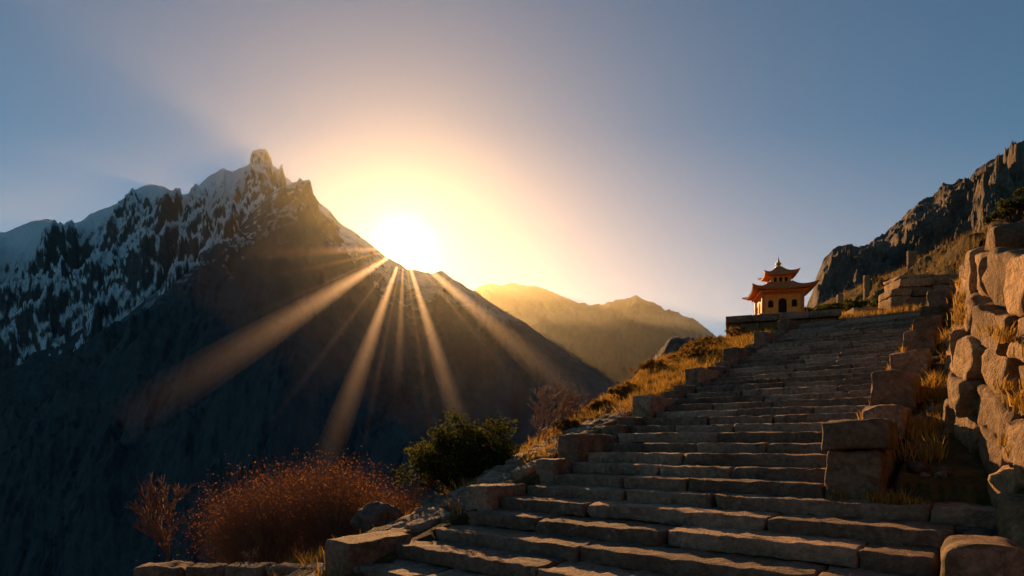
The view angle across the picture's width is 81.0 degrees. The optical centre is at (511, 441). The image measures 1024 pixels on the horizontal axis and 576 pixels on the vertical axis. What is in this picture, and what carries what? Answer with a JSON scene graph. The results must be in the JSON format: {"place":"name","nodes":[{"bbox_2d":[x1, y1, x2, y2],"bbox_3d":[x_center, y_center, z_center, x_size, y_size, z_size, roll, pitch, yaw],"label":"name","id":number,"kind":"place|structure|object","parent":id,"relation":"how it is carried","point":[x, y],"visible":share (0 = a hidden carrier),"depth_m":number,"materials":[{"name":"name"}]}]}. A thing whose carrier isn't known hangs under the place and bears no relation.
{"place":"outdoors","nodes":[
{"label":"outdoors","id":0,"kind":"place"},
{"bbox_2d":[0,149,291,373],"bbox_3d":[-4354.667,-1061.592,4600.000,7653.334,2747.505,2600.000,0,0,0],"label":"snow mountain","id":1,"kind":"structure","parent":0,"point":[92,274],"depth_m":4017.36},
{"bbox_2d":[0,178,616,575],"bbox_3d":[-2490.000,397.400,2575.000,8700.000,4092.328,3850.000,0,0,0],"label":"mountain","id":2,"kind":"structure","parent":0,"point":[286,320],"depth_m":2340.78,"materials":[{"name":"grey stone"}]},
{"bbox_2d":[283,395,660,575],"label":"stone wall","id":3,"kind":"structure","parent":0,"point":[513,469],"depth_m":9.97,"materials":[{"name":"stone"}]},
{"bbox_2d":[0,0,1023,336],"label":"sky","id":4,"kind":"structure","parent":0,"point":[668,154],"materials":[{"name":"blue"}]},
{"bbox_2d":[474,283,602,322],"bbox_3d":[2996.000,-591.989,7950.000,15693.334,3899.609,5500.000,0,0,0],"label":"distant mountain","id":5,"kind":"structure","parent":0,"point":[524,303],"depth_m":8842.48,"materials":[{"name":"stone"}]},
{"bbox_2d":[540,332,583,352],"bbox_3d":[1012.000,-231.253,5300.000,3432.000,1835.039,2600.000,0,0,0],"label":"distant mountain","id":6,"kind":"structure","parent":0,"point":[565,346],"depth_m":5902.30,"materials":[{"name":"brown stone"}]},
{"bbox_2d":[526,295,714,384],"bbox_3d":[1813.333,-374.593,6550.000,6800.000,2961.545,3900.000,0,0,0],"label":"distant mountain","id":7,"kind":"structure","parent":0,"point":[615,339],"depth_m":5927.01,"materials":[{"name":"brown stone"}]},
{"bbox_2d":[346,309,990,575],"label":"hillside","id":8,"kind":"structure","parent":0,"point":[967,481],"depth_m":7.00,"materials":[{"name":"soil"}]},
{"bbox_2d":[123,472,196,561],"bbox_3d":[-5.379,1.276,9.236,0.960,1.652,0.873,0,0,0],"label":"bare tree","id":9,"kind":"object","parent":8,"relation":"on","point":[163,536],"visible":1,"depth_m":9.12,"materials":[{"name":"brown plant"}]},
{"bbox_2d":[133,561,312,575],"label":"stone edging","id":10,"kind":"object","parent":8,"relation":"on","point":[176,568],"visible":0.72,"depth_m":7.72,"materials":[{"name":"grey stone"}]},
{"bbox_2d":[241,547,258,562],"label":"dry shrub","id":11,"kind":"object","parent":8,"relation":"on","point":[253,558],"visible":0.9,"depth_m":8.19,"materials":[{"name":"brown plant"}]},
{"bbox_2d":[136,444,429,563],"bbox_3d":[-4.134,1.729,11.975,6.049,3.476,5.762,0,0,0],"label":"russet shrub","id":12,"kind":"object","parent":8,"relation":"on","point":[294,511],"visible":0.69,"depth_m":10.82,"materials":[{"name":"brown plant"}]},
{"bbox_2d":[349,501,404,533],"bbox_3d":[-2.268,1.371,10.020,0.847,0.763,0.992,0,0,22],"label":"boulder","id":13,"kind":"object","parent":8,"relation":"on","point":[366,517],"visible":0.57,"depth_m":9.73,"materials":[{"name":"grey stone"}]},
{"bbox_2d":[410,470,442,507],"bbox_3d":[-1.734,0.918,12.492,0.851,1.367,0.654,0,0,0],"label":"bare tree","id":14,"kind":"object","parent":8,"relation":"on","point":[420,488],"visible":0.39,"depth_m":12.51,"materials":[{"name":"brown plant"}]},
{"bbox_2d":[421,494,451,506],"bbox_3d":[-1.244,1.053,10.284,0.631,0.311,0.577,0,0,0],"label":"boulder","id":15,"kind":"object","parent":8,"relation":"on","point":[431,499],"visible":0.37,"depth_m":10.15,"materials":[{"name":"grey stone"}]},
{"bbox_2d":[389,403,526,493],"bbox_3d":[-1.081,0.245,12.386,2.941,2.177,2.561,0,0,0],"label":"green bush","id":16,"kind":"object","parent":8,"relation":"on","point":[466,453],"visible":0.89,"depth_m":11.96,"materials":[{"name":"green plant"}]},
{"bbox_2d":[526,370,581,442],"bbox_3d":[0.944,-0.564,13.758,1.242,2.133,1.116,0,0,0],"label":"bare tree","id":17,"kind":"object","parent":8,"relation":"on","point":[561,408],"visible":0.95,"depth_m":13.80,"materials":[{"name":"brown plant"}]},
{"bbox_2d":[324,319,798,575],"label":"staircase kerb","id":18,"kind":"structure","parent":8,"relation":"on","point":[350,552],"depth_m":10.06,"materials":[{"name":"stone"}]},
{"bbox_2d":[553,417,579,431],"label":"dry shrub","id":19,"kind":"object","parent":8,"relation":"on","point":[564,424],"visible":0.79,"depth_m":13.34,"materials":[{"name":"brown plant"}]},
{"bbox_2d":[556,388,593,417],"bbox_3d":[1.693,-0.721,15.975,1.153,1.445,0.702,0,0,21],"label":"bare tree","id":20,"kind":"object","parent":8,"relation":"on","point":[575,405],"visible":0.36,"depth_m":15.95,"materials":[{"name":"brown plant"}]},
{"bbox_2d":[586,397,616,410],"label":"dry shrub","id":21,"kind":"object","parent":8,"relation":"on","point":[597,402],"visible":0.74,"depth_m":14.46,"materials":[{"name":"brown plant"}]},
{"bbox_2d":[263,302,954,575],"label":"grass","id":22,"kind":"structure","parent":8,"relation":"on","point":[645,380],"depth_m":13.49,"materials":[{"name":"brown plant"}]},
{"bbox_2d":[606,380,637,397],"bbox_3d":[3.011,-1.399,16.199,0.736,0.528,1.034,0,0,42],"label":"dry shrub","id":23,"kind":"object","parent":8,"relation":"on","point":[622,389],"visible":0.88,"depth_m":16.07,"materials":[{"name":"brown plant"}]},
{"bbox_2d":[629,369,639,379],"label":"grass","id":24,"kind":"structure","parent":8,"relation":"on","point":[634,373],"depth_m":23.05,"materials":[{"name":"brown plant"}]},
{"bbox_2d":[627,358,667,373],"bbox_3d":[4.461,-2.436,19.596,1.326,0.654,0.843,0,0,18],"label":"dry shrub","id":25,"kind":"object","parent":8,"relation":"on","point":[649,364],"visible":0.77,"depth_m":19.42,"materials":[{"name":"brown plant"}]},
{"bbox_2d":[353,310,996,575],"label":"stone staircase","id":26,"kind":"structure","parent":8,"relation":"on","point":[739,446],"depth_m":7.61,"materials":[{"name":"grey stone"}]},
{"bbox_2d":[826,271,1023,505],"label":"grass tufts","id":27,"kind":"object","parent":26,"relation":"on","point":[1005,336],"visible":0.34,"depth_m":6.32,"materials":[{"name":"brown plant"}]},
{"bbox_2d":[654,337,699,359],"bbox_3d":[6.929,-2.916,24.824,3.023,2.579,3.172,0,0,0],"label":"boulder","id":28,"kind":"object","parent":8,"relation":"on","point":[675,344],"visible":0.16,"depth_m":23.73,"materials":[{"name":"grey stone"}]},
{"bbox_2d":[665,345,700,361],"bbox_3d":[5.914,-2.944,20.357,1.202,0.635,1.146,0,0,-33],"label":"dry shrub","id":29,"kind":"object","parent":8,"relation":"on","point":[669,357],"visible":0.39,"depth_m":20.32,"materials":[{"name":"brown plant"}]},
{"bbox_2d":[680,337,719,351],"bbox_3d":[6.559,-3.341,20.792,1.421,0.771,1.238,0,0,33],"label":"dry shrub","id":30,"kind":"object","parent":8,"relation":"on","point":[693,344],"visible":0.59,"depth_m":20.80,"materials":[{"name":"brown plant"}]},
{"bbox_2d":[682,345,718,360],"bbox_3d":[6.030,-2.793,18.977,1.209,0.599,0.956,0,0,0],"label":"dry shrub","id":31,"kind":"object","parent":8,"relation":"on","point":[696,351],"visible":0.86,"depth_m":18.93,"materials":[{"name":"brown plant"}]},
{"bbox_2d":[414,308,997,535],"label":"loose rocks","id":32,"kind":"object","parent":8,"relation":"on","point":[919,468],"visible":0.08,"depth_m":7.06,"materials":[{"name":"grey stone"}]},
{"bbox_2d":[701,335,726,343],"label":"dry shrub","id":33,"kind":"object","parent":8,"relation":"on","point":[719,337],"visible":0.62,"depth_m":22.42,"materials":[{"name":"brown plant"}]},
{"bbox_2d":[724,327,748,337],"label":"dry shrub","id":34,"kind":"object","parent":8,"relation":"on","point":[738,330],"visible":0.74,"depth_m":22.81,"materials":[{"name":"brown plant"}]},
{"bbox_2d":[726,309,841,337],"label":"shrine platform","id":35,"kind":"structure","parent":8,"relation":"on","point":[749,322],"depth_m":22.72,"materials":[{"name":"grey stone"}]},
{"bbox_2d":[742,257,819,314],"bbox_3d":[10.751,-6.172,24.200,2.436,2.587,2.438,0,0,12],"label":"shrine","id":36,"kind":"object","parent":35,"relation":"on","point":[779,291],"visible":0.83,"depth_m":23.58,"materials":[{"name":"paint"}]},
{"bbox_2d":[804,302,857,310],"bbox_3d":[15.365,-6.432,29.849,3.396,1.110,2.117,0,0,33],"label":"shrub","id":37,"kind":"object","parent":8,"relation":"on","point":[830,307],"visible":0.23,"depth_m":29.36,"materials":[{"name":"green plant"}]},
{"bbox_2d":[819,300,857,311],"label":"shrub","id":38,"kind":"object","parent":8,"relation":"on","point":[839,305],"visible":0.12,"depth_m":31.08,"materials":[{"name":"green plant"}]},
{"bbox_2d":[840,297,875,307],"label":"shrub","id":39,"kind":"object","parent":8,"relation":"on","point":[861,303],"visible":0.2,"depth_m":32.41,"materials":[{"name":"green plant"}]},
{"bbox_2d":[867,298,878,306],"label":"shrub","id":40,"kind":"object","parent":8,"relation":"on","point":[875,304],"visible":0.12,"depth_m":32.87,"materials":[{"name":"green plant"}]},
{"bbox_2d":[845,274,958,313],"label":"terrace wall","id":41,"kind":"structure","parent":8,"relation":"on","point":[903,290],"depth_m":25.05,"materials":[{"name":"stone"}]},
{"bbox_2d":[821,288,1023,575],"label":"stone parapet","id":42,"kind":"structure","parent":8,"relation":"on","point":[858,459],"depth_m":6.87,"materials":[{"name":"grey stone"}]},
{"bbox_2d":[942,220,1023,548],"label":"stone wall","id":43,"kind":"structure","parent":8,"relation":"on","point":[977,413],"depth_m":6.85,"materials":[{"name":"grey stone"}]},
{"bbox_2d":[981,187,1023,224],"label":"shrub","id":44,"kind":"object","parent":8,"relation":"on","point":[1008,207],"visible":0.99,"depth_m":14.03,"materials":[{"name":"green plant"}]},
{"bbox_2d":[806,140,1023,307],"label":"rocky hill","id":45,"kind":"structure","parent":0,"point":[948,212],"depth_m":201.91,"materials":[{"name":"grey stone"}]},
{"bbox_2d":[815,213,1023,308],"bbox_3d":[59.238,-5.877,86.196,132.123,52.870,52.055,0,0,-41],"label":"grassy hill","id":46,"kind":"structure","parent":0,"point":[948,268],"depth_m":52.56,"materials":[{"name":"brown plant"}]},
{"bbox_2d":[836,250,917,302],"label":"standing stones","id":47,"kind":"object","parent":46,"relation":"on","point":[911,258],"visible":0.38,"depth_m":59.91,"materials":[{"name":"grey stone"}]}
]}

